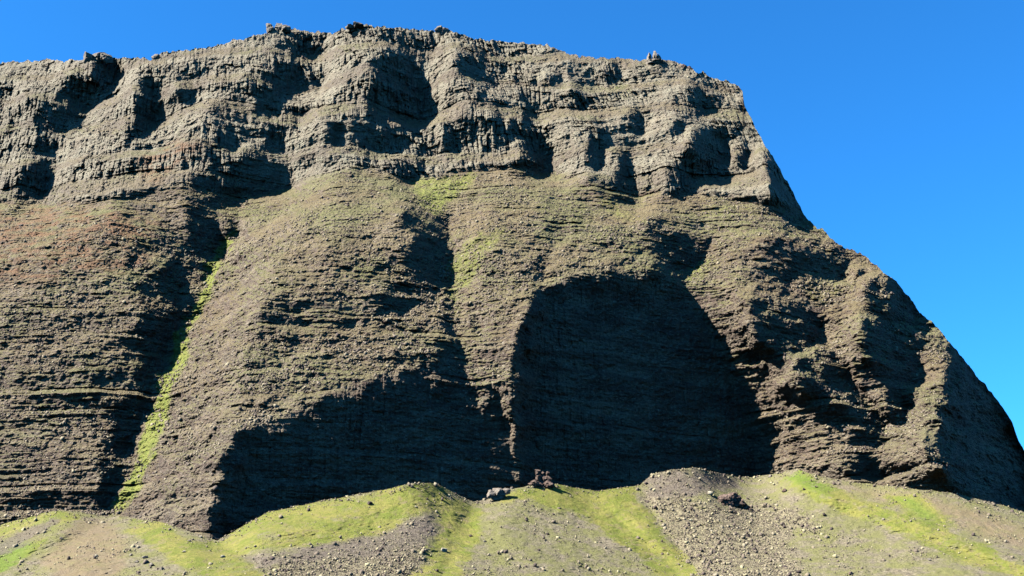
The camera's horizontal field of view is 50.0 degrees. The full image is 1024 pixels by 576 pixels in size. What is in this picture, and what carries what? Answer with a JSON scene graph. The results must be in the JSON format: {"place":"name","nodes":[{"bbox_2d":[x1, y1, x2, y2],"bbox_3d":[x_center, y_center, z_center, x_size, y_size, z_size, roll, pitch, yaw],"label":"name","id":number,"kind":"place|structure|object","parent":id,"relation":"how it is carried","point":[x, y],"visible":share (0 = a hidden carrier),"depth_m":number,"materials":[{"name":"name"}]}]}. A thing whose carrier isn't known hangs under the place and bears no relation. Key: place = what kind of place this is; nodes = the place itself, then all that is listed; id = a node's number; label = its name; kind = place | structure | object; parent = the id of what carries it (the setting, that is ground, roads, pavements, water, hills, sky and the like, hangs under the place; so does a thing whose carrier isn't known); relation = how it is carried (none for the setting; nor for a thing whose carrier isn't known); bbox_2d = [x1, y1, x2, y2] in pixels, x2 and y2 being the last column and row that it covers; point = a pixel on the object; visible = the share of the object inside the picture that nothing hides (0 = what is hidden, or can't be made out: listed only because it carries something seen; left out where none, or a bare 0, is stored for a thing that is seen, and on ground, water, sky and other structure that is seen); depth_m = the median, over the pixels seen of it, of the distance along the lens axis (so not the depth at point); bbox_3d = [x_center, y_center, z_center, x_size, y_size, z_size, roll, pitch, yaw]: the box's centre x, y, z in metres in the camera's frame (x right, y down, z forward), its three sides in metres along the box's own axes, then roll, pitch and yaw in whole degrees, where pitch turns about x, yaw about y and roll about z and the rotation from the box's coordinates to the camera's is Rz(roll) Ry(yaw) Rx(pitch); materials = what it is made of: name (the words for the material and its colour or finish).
{"place":"outdoors","nodes":[
{"label":"outdoors","id":0,"kind":"place"},
{"bbox_2d":[0,24,1023,539],"bbox_3d":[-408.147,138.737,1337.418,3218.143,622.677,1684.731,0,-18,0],"label":"mountain","id":1,"kind":"structure","parent":0,"point":[626,378],"depth_m":632.84,"materials":[{"name":"brown stone"}]},
{"bbox_2d":[83,51,112,64],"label":"rock tor","id":2,"kind":"structure","parent":1,"relation":"on","point":[104,57],"depth_m":848.66,"materials":[{"name":"grey stone"}]},
{"bbox_2d":[151,54,162,59],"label":"rock tor","id":3,"kind":"structure","parent":1,"relation":"on","point":[155,56],"depth_m":831.29,"materials":[{"name":"grey stone"}]},
{"bbox_2d":[266,23,290,33],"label":"rock tor","id":4,"kind":"structure","parent":1,"relation":"on","point":[285,29],"depth_m":840.14,"materials":[{"name":"grey stone"}]},
{"bbox_2d":[345,21,373,36],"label":"rock tor","id":5,"kind":"structure","parent":1,"relation":"on","point":[355,25],"depth_m":823.12,"materials":[{"name":"grey stone"}]},
{"bbox_2d":[434,25,448,35],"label":"rock tor","id":6,"kind":"structure","parent":1,"relation":"on","point":[440,30],"depth_m":834.60,"materials":[{"name":"grey stone"}]},
{"bbox_2d":[0,31,1021,534],"bbox_3d":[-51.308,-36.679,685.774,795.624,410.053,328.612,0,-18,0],"label":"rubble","id":7,"kind":"object","parent":1,"relation":"on","point":[264,385],"visible":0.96,"depth_m":622.29,"materials":[{"name":"stone"}]},
{"bbox_2d":[645,51,662,63],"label":"rock tor","id":8,"kind":"structure","parent":1,"relation":"on","point":[654,59],"depth_m":813.69,"materials":[{"name":"grey stone"}]},
{"bbox_2d":[679,64,692,68],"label":"rock tor","id":9,"kind":"structure","parent":1,"relation":"on","point":[683,66],"depth_m":813.09,"materials":[{"name":"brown stone"}]},
{"bbox_2d":[0,467,1023,575],"bbox_3d":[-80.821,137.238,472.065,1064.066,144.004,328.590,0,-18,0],"label":"talus slope","id":10,"kind":"structure","parent":0,"point":[615,522],"depth_m":472.94,"materials":[{"name":"grey gravel"}]},
{"bbox_2d":[487,488,510,500],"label":"rock","id":11,"kind":"object","parent":10,"relation":"on","point":[497,493],"visible":1,"depth_m":511.79,"materials":[{"name":"grey stone"}]},
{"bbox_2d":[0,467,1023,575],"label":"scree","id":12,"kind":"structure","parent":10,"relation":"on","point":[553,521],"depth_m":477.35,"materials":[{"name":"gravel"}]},
{"bbox_2d":[528,469,554,487],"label":"rock","id":13,"kind":"object","parent":10,"relation":"on","point":[546,483],"visible":1,"depth_m":529.34,"materials":[{"name":"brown stone"}]},
{"bbox_2d":[717,492,749,509],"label":"rock outcrop","id":14,"kind":"object","parent":10,"relation":"on","point":[733,499],"visible":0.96,"depth_m":536.31,"materials":[{"name":"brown stone"}]},
{"bbox_2d":[0,0,1023,448],"label":"sky","id":15,"kind":"structure","parent":0,"point":[895,128],"materials":[{"name":"blue"}]}
]}

